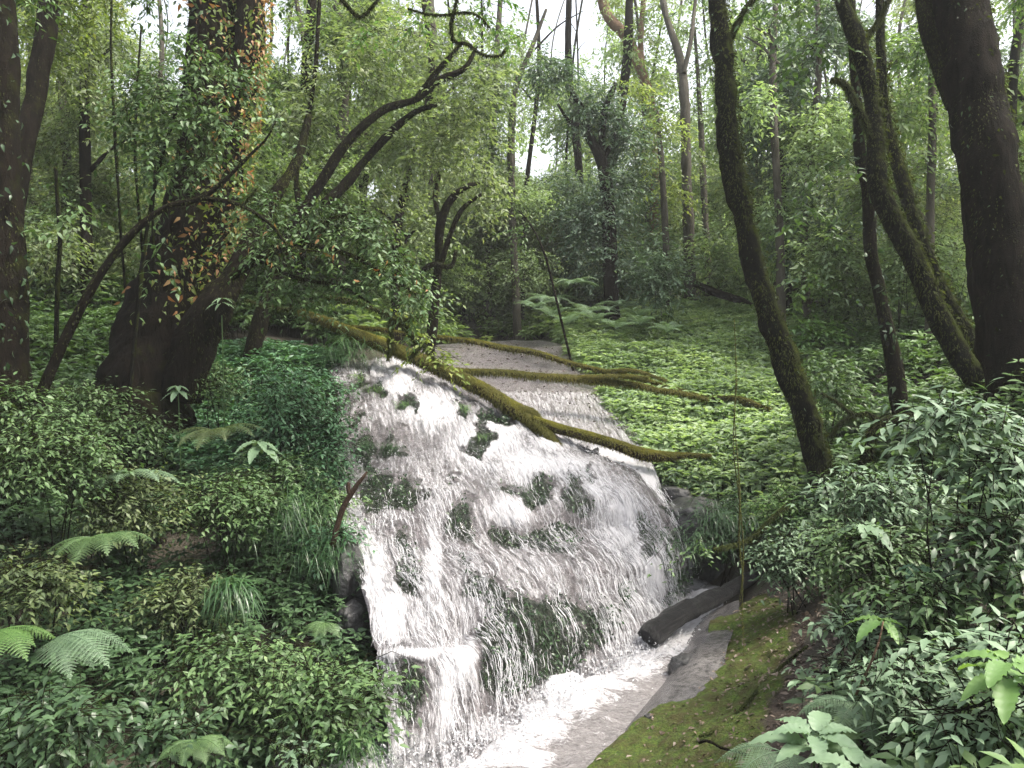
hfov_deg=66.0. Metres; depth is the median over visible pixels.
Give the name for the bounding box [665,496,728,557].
boulder
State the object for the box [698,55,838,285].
thicket tree
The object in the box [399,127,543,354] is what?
slim tree
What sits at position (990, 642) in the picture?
shrub
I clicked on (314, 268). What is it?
thicket tree
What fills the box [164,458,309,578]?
shrub
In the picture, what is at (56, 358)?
leaning tree
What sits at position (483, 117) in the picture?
forest tree
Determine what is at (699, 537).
grass tuft
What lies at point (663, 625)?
fallen log
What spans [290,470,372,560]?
shrub
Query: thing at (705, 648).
wet slab
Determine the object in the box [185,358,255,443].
shrub
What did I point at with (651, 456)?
fallen log
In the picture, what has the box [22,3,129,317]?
forest tree
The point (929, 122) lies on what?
forest tree
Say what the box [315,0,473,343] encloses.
forest tree
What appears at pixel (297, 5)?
forest tree
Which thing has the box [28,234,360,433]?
undergrowth
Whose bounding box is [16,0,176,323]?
forest tree
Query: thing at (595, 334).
bush
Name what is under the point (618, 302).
fern
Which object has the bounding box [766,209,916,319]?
thicket tree
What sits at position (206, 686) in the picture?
shrub
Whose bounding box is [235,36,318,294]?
forest tree
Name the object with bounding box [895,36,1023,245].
forest tree
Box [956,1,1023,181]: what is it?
forest tree
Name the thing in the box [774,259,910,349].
bush
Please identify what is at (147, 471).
fern
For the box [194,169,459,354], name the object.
overhanging branch
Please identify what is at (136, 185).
sapling
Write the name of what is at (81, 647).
fern
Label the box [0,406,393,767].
undergrowth
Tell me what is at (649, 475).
stream
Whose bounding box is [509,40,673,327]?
vine tree
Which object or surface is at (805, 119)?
thicket tree
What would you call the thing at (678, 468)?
bush
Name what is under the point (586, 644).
wet moss
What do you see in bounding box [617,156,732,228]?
thicket tree
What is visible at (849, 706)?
fern
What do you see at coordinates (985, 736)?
shrub
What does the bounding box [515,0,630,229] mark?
forest tree
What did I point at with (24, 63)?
forest tree
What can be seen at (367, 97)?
forest tree
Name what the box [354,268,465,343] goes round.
bush
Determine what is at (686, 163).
pale tree
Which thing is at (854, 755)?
broad leaved plant
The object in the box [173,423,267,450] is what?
fern
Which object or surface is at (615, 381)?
fallen log
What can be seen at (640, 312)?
fern
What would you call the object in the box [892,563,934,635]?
broad leaved plant
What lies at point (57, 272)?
sapling
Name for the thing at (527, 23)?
forest tree
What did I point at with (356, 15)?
crooked branch
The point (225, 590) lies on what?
grass tuft
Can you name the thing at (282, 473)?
shrub
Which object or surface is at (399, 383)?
waterfall
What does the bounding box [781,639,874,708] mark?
shrub
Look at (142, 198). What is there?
bush
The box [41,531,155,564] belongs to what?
fern
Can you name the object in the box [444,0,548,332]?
forest tree
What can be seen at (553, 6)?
sky
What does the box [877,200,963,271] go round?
bush
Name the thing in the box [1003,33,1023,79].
forest tree
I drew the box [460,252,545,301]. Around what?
bush
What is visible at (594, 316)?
fern
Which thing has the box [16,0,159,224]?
slanting tree
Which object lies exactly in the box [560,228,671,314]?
bush
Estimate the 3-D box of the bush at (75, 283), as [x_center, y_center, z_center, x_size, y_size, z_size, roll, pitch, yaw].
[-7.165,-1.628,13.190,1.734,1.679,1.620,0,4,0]
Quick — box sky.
[18,0,1023,208]
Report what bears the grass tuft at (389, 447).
on the rock face
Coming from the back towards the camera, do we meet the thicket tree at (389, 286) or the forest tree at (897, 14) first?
the forest tree at (897, 14)
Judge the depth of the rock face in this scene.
7.82 m
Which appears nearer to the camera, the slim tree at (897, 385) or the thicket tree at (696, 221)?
the slim tree at (897, 385)
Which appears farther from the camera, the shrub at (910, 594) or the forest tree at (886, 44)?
the forest tree at (886, 44)
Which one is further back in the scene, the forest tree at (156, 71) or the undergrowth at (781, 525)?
the forest tree at (156, 71)
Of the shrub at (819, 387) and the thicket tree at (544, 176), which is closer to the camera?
the shrub at (819, 387)
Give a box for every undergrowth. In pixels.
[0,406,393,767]
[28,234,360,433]
[325,274,591,347]
[691,462,832,570]
[756,358,1023,767]
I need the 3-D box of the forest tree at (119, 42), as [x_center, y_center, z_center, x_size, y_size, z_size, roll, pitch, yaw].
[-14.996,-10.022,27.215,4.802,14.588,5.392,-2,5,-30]
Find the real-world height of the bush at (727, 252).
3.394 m
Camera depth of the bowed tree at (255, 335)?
11.47 m
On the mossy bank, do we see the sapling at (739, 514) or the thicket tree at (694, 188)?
the sapling at (739, 514)
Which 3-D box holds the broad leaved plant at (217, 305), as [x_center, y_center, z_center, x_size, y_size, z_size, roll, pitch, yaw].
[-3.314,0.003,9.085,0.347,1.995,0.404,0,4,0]
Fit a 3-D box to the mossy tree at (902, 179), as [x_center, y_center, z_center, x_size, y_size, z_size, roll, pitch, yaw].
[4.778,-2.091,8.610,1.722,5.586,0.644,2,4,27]
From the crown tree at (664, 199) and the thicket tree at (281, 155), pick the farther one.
the crown tree at (664, 199)
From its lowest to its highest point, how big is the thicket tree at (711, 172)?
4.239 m
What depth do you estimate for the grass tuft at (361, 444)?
9.01 m
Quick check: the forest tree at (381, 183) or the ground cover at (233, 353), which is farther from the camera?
the forest tree at (381, 183)
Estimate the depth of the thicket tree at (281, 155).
13.83 m
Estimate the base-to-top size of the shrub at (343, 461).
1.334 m
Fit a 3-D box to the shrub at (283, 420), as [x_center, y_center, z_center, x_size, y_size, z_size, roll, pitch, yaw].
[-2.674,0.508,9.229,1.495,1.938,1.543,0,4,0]
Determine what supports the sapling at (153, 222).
on the ground at (752, 590)
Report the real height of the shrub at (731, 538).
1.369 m
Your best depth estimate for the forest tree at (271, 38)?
18.91 m
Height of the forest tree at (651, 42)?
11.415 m
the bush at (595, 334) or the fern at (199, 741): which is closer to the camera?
the fern at (199, 741)
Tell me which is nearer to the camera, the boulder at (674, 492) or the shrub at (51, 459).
the shrub at (51, 459)
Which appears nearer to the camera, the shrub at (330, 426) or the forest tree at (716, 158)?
the shrub at (330, 426)
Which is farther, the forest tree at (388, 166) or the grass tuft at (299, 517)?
the forest tree at (388, 166)
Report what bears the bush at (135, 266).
on the ground at (752, 590)
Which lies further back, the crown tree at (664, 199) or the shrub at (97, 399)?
the crown tree at (664, 199)
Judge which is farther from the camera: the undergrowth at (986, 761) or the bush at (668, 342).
the bush at (668, 342)
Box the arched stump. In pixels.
[820,393,921,468]
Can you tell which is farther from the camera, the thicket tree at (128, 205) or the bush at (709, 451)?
the thicket tree at (128, 205)
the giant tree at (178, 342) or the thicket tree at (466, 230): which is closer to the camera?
the giant tree at (178, 342)
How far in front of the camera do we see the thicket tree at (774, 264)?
16.75 m
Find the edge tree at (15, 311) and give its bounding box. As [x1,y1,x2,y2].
[0,0,76,510]
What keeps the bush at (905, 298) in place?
on the ground at (752, 590)
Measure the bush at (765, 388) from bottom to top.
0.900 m
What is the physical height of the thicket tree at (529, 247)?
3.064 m
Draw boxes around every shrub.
[0,370,87,536]
[0,389,144,568]
[0,535,123,684]
[0,663,156,767]
[35,374,157,467]
[40,436,210,594]
[75,683,260,767]
[76,403,196,487]
[112,556,249,650]
[122,617,359,748]
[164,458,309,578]
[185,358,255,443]
[216,346,345,469]
[218,441,333,547]
[230,633,422,767]
[231,714,337,767]
[263,442,378,503]
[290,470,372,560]
[293,516,377,604]
[298,404,371,465]
[299,367,361,438]
[300,426,370,515]
[615,227,706,330]
[673,486,768,586]
[736,460,826,546]
[737,517,846,614]
[769,347,880,461]
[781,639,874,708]
[785,452,974,612]
[786,631,985,759]
[787,311,860,356]
[793,591,931,684]
[794,504,956,657]
[837,377,1023,612]
[843,559,1005,699]
[873,657,1023,767]
[876,477,1023,636]
[890,592,1023,760]
[915,396,1023,630]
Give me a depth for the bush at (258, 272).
14.82 m
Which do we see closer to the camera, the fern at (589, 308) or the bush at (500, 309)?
the fern at (589, 308)
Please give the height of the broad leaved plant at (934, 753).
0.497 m
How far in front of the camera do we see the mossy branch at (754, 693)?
5.49 m
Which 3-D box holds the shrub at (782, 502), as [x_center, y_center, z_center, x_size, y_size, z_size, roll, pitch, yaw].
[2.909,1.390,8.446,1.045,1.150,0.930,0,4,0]
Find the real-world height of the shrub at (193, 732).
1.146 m
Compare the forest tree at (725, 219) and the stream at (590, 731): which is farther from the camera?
the forest tree at (725, 219)
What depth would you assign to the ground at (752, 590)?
7.17 m
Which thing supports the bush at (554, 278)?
on the ground at (752, 590)
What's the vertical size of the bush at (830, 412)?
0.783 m
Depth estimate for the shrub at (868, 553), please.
5.13 m
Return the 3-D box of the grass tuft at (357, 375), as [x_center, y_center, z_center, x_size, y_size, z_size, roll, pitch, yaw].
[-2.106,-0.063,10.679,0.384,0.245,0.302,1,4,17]
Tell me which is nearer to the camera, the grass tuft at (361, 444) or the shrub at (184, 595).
the shrub at (184, 595)
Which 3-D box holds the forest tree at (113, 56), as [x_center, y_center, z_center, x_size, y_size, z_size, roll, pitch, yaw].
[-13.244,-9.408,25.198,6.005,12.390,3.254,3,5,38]
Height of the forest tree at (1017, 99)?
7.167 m
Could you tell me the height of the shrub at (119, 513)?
1.510 m
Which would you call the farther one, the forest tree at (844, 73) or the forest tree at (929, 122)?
the forest tree at (844, 73)
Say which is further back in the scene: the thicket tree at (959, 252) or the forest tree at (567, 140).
the forest tree at (567, 140)
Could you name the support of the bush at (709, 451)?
on the ground at (752, 590)
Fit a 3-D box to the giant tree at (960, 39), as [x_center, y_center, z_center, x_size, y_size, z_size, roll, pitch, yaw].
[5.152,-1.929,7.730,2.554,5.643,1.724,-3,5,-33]
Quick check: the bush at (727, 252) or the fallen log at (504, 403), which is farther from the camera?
the bush at (727, 252)
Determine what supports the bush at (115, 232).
on the ground at (752, 590)
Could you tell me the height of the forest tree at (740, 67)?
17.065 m
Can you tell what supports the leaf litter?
on the ground at (752, 590)
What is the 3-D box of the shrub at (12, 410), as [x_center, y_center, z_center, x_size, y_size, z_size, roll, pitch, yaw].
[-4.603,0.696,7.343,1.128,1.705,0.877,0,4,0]
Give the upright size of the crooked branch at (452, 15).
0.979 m
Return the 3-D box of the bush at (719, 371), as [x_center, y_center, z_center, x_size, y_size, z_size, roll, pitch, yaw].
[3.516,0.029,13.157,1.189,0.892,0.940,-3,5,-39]
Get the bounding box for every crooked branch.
[338,0,400,70]
[374,0,553,81]
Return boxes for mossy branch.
[244,294,470,394]
[647,505,789,582]
[698,645,808,738]
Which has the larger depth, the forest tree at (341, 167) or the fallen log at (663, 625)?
the forest tree at (341, 167)
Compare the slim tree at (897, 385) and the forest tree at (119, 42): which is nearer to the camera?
the slim tree at (897, 385)
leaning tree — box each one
[10,110,323,517]
[668,0,837,511]
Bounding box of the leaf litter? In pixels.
[30,317,881,767]
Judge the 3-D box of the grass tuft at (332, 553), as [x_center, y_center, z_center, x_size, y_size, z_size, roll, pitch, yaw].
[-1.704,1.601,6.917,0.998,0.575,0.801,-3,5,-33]
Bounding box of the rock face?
[330,359,685,767]
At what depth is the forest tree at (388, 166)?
25.94 m
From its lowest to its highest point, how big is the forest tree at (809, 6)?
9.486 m
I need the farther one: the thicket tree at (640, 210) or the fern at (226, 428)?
the thicket tree at (640, 210)
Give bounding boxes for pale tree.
[595,0,697,248]
[644,0,716,300]
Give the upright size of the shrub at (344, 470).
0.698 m
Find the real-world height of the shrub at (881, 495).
1.318 m
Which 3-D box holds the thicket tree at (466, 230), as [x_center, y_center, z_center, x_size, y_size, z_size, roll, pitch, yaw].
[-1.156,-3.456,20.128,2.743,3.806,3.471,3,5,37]
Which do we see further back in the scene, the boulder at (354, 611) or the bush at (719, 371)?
the bush at (719, 371)
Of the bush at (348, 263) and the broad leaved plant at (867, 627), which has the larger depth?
the bush at (348, 263)
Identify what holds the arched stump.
on the ground at (752, 590)
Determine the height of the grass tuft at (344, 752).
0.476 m
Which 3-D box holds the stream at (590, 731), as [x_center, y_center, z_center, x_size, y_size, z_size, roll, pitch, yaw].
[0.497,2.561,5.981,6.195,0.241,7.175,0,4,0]
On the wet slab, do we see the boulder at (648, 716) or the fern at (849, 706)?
the boulder at (648, 716)
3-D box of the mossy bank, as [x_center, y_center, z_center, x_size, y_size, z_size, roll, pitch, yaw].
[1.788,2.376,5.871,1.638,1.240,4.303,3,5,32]
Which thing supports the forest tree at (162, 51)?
on the ground at (752, 590)
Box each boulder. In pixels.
[327,597,373,652]
[330,544,363,607]
[644,713,652,718]
[660,484,691,504]
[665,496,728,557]
[667,653,692,674]
[687,541,736,581]
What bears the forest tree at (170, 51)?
on the ground at (752, 590)
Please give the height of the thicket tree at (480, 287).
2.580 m
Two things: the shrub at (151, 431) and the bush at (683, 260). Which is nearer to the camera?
the shrub at (151, 431)
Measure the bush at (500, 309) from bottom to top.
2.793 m
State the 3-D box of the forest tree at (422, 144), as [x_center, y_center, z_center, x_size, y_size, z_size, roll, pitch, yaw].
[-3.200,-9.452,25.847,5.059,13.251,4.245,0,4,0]
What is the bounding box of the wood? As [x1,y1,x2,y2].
[20,35,1020,218]
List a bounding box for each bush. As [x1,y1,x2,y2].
[31,237,130,316]
[33,151,61,198]
[45,145,137,199]
[93,211,150,254]
[94,244,146,308]
[104,171,164,247]
[244,258,321,325]
[278,251,387,327]
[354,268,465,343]
[441,245,537,331]
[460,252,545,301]
[526,236,596,304]
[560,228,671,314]
[572,320,622,344]
[621,323,672,341]
[624,404,680,434]
[632,220,732,297]
[656,337,703,352]
[656,455,715,488]
[667,385,715,422]
[691,441,728,472]
[695,199,772,295]
[705,359,744,377]
[713,464,769,491]
[717,401,756,461]
[740,345,769,358]
[740,381,781,405]
[768,425,794,450]
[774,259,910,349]
[826,411,860,441]
[851,243,961,315]
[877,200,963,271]
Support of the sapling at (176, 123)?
on the ground at (752, 590)
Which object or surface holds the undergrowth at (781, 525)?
on the ground at (752, 590)
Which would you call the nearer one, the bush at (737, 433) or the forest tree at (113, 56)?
the bush at (737, 433)
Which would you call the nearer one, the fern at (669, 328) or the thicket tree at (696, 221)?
the fern at (669, 328)
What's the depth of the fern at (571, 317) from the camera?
14.22 m
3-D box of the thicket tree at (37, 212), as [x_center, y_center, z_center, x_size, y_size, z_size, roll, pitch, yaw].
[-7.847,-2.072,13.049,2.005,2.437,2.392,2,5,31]
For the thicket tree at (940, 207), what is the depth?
12.97 m
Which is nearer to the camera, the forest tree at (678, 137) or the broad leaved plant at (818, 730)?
the broad leaved plant at (818, 730)
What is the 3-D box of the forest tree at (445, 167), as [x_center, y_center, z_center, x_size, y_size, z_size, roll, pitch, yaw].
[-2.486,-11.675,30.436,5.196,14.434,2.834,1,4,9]
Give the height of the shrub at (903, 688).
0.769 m
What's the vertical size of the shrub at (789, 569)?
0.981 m
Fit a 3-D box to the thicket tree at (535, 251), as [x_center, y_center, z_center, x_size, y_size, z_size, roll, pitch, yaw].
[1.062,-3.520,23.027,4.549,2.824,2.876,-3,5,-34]
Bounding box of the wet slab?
[625,600,738,731]
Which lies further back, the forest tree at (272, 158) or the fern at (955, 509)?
the forest tree at (272, 158)
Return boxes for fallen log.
[294,308,562,445]
[352,325,780,412]
[456,366,710,403]
[531,415,711,463]
[637,564,764,646]
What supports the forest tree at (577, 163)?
on the ground at (752, 590)
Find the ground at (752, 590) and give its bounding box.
[0,182,1023,767]
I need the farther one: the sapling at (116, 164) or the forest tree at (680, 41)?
the forest tree at (680, 41)
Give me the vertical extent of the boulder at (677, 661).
0.261 m
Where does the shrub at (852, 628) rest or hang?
on the ground at (752, 590)
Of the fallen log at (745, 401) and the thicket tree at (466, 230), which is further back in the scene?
the thicket tree at (466, 230)
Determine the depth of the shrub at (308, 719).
5.18 m
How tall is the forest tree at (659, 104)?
11.745 m
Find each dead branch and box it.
[329,471,367,546]
[693,280,753,305]
[698,739,746,755]
[773,282,827,312]
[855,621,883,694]
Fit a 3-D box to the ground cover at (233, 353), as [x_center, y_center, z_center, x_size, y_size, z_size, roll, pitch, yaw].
[-3.162,0.521,9.983,2.899,2.190,4.473,0,4,0]
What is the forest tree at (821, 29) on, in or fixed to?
on the ground at (752, 590)
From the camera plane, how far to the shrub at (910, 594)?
3.97 m
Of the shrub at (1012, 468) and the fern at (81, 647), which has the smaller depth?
the shrub at (1012, 468)
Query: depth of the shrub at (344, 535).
7.19 m
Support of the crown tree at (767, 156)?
on the ground at (752, 590)
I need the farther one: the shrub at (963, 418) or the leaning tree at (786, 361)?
the leaning tree at (786, 361)
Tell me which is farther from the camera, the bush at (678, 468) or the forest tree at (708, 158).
the forest tree at (708, 158)
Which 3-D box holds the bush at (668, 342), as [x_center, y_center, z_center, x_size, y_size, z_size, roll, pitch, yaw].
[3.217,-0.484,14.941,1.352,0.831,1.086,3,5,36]
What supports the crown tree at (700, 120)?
on the ground at (752, 590)
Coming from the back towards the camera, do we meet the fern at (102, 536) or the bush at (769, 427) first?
the bush at (769, 427)
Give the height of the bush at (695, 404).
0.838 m
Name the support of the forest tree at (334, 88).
on the ground at (752, 590)
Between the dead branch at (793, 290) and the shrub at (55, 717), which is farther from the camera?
the dead branch at (793, 290)
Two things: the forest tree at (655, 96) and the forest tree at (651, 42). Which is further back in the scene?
the forest tree at (655, 96)
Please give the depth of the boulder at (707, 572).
9.30 m
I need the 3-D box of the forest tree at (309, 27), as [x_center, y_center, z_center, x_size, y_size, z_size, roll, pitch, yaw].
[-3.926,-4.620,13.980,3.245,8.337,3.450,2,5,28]
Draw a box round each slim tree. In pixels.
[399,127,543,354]
[493,211,573,370]
[760,0,938,442]
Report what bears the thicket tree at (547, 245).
on the ground at (752, 590)
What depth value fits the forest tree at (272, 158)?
13.04 m
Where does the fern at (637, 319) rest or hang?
on the ground at (752, 590)
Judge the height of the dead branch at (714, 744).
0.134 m
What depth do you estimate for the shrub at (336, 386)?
9.85 m
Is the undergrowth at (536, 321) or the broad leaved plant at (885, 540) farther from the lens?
the undergrowth at (536, 321)
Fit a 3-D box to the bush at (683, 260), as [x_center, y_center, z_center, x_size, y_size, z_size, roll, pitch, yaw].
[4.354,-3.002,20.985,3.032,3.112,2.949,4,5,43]
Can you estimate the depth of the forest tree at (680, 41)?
23.56 m
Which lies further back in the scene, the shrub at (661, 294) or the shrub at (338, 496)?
the shrub at (661, 294)
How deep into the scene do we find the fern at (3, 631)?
5.12 m
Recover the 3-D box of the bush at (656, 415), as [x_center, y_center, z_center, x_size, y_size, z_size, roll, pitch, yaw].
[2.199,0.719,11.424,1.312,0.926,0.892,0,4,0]
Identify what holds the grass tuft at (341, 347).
on the rock face
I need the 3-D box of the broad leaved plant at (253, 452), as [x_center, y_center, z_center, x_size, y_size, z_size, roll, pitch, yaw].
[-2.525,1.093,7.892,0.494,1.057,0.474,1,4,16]
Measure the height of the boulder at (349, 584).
0.689 m
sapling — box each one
[25,166,101,371]
[77,0,166,288]
[78,13,297,401]
[98,27,159,250]
[107,149,163,261]
[732,319,744,655]
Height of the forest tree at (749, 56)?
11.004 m
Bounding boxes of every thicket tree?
[24,201,121,310]
[29,145,165,259]
[244,138,318,329]
[263,228,387,308]
[318,246,430,313]
[351,220,497,311]
[408,179,538,318]
[408,242,530,324]
[452,207,562,281]
[457,154,535,189]
[503,201,629,299]
[516,158,631,228]
[519,222,561,298]
[573,232,704,312]
[590,188,702,262]
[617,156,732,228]
[639,202,773,285]
[659,214,800,301]
[666,156,728,224]
[689,155,840,288]
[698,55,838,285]
[725,198,863,296]
[748,92,905,312]
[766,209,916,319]
[819,144,962,338]
[856,218,969,304]
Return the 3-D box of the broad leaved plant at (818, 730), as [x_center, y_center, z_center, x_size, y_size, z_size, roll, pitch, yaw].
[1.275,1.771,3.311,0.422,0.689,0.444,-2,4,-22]
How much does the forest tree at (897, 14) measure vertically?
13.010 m
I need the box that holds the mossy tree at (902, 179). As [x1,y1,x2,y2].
[872,0,975,356]
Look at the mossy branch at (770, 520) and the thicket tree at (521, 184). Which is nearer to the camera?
the mossy branch at (770, 520)
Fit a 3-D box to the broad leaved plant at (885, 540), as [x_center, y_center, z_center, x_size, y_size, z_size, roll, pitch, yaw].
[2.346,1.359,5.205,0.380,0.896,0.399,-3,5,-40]
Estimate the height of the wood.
19.582 m
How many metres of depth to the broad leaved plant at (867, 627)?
3.87 m
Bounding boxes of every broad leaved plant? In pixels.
[163,385,189,475]
[207,298,238,443]
[232,439,283,536]
[746,710,871,767]
[798,746,891,767]
[828,520,893,621]
[841,614,908,753]
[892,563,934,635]
[908,724,968,766]
[942,649,1023,761]
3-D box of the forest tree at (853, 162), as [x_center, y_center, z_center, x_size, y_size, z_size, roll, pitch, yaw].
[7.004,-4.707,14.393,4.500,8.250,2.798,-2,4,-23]
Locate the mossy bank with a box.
[587,593,845,767]
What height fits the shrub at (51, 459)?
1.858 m
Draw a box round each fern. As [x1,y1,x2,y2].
[0,625,54,661]
[36,629,132,680]
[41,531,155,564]
[87,468,181,491]
[156,734,233,765]
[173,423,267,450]
[301,621,339,638]
[511,300,553,308]
[522,293,578,304]
[535,304,573,316]
[546,311,584,324]
[550,276,598,290]
[568,303,604,312]
[571,305,621,314]
[574,309,619,320]
[595,317,637,328]
[596,299,648,311]
[617,313,660,324]
[620,305,657,316]
[647,321,685,332]
[714,742,810,767]
[797,694,916,754]
[914,505,1023,529]
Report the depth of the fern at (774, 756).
4.05 m
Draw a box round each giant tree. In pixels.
[88,0,314,468]
[913,0,1023,435]
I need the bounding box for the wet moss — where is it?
[341,372,694,731]
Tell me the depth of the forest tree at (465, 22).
22.64 m
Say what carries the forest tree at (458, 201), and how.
on the ground at (752, 590)
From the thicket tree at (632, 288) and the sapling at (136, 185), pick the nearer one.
the sapling at (136, 185)
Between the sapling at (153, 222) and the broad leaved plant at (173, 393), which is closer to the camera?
the broad leaved plant at (173, 393)
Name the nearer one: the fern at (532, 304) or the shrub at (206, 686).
the shrub at (206, 686)
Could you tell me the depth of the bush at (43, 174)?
22.10 m
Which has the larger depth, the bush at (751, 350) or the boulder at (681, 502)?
the bush at (751, 350)
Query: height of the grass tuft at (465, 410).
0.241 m
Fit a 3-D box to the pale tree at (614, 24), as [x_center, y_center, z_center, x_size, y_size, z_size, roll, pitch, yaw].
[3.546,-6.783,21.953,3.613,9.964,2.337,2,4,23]
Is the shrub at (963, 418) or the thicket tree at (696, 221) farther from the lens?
the thicket tree at (696, 221)
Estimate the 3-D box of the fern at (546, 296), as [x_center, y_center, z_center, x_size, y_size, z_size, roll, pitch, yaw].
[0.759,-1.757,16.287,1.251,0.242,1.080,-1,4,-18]
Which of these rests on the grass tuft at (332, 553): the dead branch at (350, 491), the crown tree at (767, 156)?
the dead branch at (350, 491)
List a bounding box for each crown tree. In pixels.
[450,8,667,340]
[589,0,748,300]
[609,79,717,305]
[709,0,903,314]
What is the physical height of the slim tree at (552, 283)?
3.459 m
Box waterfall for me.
[331,357,688,767]
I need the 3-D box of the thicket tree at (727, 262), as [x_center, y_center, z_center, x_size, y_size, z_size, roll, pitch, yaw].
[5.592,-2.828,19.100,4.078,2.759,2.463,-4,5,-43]
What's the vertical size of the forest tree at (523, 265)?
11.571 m
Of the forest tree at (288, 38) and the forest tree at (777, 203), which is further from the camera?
the forest tree at (288, 38)
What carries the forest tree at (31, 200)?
on the ground at (752, 590)
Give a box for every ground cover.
[162,337,350,553]
[549,279,825,540]
[786,264,984,508]
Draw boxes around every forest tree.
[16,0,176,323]
[17,0,124,288]
[19,47,98,175]
[20,1,157,130]
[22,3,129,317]
[45,0,159,176]
[56,54,163,228]
[92,0,183,262]
[121,0,182,186]
[123,31,184,225]
[127,56,308,249]
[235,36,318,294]
[244,0,402,338]
[259,0,385,327]
[265,0,345,157]
[265,0,451,332]
[268,42,335,117]
[270,6,370,192]
[282,0,439,267]
[306,9,374,197]
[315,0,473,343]
[330,84,414,235]
[335,1,417,225]
[373,0,479,243]
[381,0,530,314]
[385,0,533,227]
[411,67,496,193]
[418,0,538,273]
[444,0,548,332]
[464,0,623,337]
[504,0,564,184]
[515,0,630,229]
[522,0,647,178]
[528,0,701,308]
[531,0,637,305]
[540,0,650,202]
[560,15,714,299]
[571,60,699,227]
[575,0,639,171]
[607,0,703,291]
[642,0,719,227]
[654,0,744,282]
[691,1,833,196]
[691,49,789,286]
[694,16,765,185]
[703,0,869,321]
[705,0,903,326]
[710,0,860,279]
[712,1,790,189]
[733,0,946,286]
[791,52,888,214]
[806,0,1005,316]
[813,7,1017,366]
[834,0,952,216]
[847,0,919,174]
[872,0,957,183]
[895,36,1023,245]
[943,0,1023,182]
[946,0,1023,178]
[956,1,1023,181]
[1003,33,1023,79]
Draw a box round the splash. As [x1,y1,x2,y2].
[337,586,726,767]
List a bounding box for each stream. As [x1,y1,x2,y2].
[192,578,722,767]
[370,339,663,499]
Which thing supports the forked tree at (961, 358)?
on the ground at (752, 590)
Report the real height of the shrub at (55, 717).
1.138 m
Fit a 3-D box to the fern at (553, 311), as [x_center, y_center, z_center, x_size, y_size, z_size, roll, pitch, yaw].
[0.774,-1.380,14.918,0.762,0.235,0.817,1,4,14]
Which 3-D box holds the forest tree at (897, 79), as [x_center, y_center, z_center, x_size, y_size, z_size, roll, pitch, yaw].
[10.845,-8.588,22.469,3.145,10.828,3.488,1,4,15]
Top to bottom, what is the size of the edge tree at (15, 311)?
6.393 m
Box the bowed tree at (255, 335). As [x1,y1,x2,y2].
[241,0,534,376]
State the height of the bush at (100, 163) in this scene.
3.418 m
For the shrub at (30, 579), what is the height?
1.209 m
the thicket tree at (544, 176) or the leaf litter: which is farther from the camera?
the thicket tree at (544, 176)
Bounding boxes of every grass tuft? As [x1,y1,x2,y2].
[185,571,266,634]
[217,475,361,570]
[249,531,372,595]
[304,321,384,373]
[307,719,400,767]
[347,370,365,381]
[356,440,379,453]
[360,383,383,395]
[375,440,403,458]
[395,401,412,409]
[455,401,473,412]
[470,430,491,442]
[660,525,746,569]
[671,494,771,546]
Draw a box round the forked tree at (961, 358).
[727,0,984,403]
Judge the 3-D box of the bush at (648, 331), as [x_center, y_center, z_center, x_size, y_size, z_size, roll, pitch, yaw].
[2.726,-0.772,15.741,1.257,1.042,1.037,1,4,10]
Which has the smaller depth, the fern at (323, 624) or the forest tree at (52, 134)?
the fern at (323, 624)
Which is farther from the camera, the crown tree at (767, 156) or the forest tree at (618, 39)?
the forest tree at (618, 39)
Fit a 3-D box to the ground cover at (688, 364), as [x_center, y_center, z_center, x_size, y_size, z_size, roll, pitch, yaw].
[3.791,-0.286,13.928,5.997,3.777,10.779,0,4,0]
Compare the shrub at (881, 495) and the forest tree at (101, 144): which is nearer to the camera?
the shrub at (881, 495)
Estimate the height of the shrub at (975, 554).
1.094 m
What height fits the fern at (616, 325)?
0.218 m
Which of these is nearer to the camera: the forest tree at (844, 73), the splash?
the splash
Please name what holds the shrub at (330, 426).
on the ground at (752, 590)
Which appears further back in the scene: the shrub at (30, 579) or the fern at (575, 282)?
the fern at (575, 282)
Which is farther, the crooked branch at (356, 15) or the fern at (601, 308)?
the fern at (601, 308)
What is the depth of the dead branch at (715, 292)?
17.67 m
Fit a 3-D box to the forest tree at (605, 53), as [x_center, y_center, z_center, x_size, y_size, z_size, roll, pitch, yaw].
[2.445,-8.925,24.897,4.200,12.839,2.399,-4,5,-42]
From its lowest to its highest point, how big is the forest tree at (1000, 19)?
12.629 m
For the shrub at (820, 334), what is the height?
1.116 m
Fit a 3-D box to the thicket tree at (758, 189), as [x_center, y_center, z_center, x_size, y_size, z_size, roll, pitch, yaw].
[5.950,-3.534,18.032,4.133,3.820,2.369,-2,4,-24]
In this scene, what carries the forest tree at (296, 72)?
on the ground at (752, 590)
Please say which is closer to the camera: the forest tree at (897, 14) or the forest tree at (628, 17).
the forest tree at (628, 17)
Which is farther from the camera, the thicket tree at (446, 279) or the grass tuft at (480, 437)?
the thicket tree at (446, 279)
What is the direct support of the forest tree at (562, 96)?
on the ground at (752, 590)
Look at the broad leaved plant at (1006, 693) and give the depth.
2.67 m
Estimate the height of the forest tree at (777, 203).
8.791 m

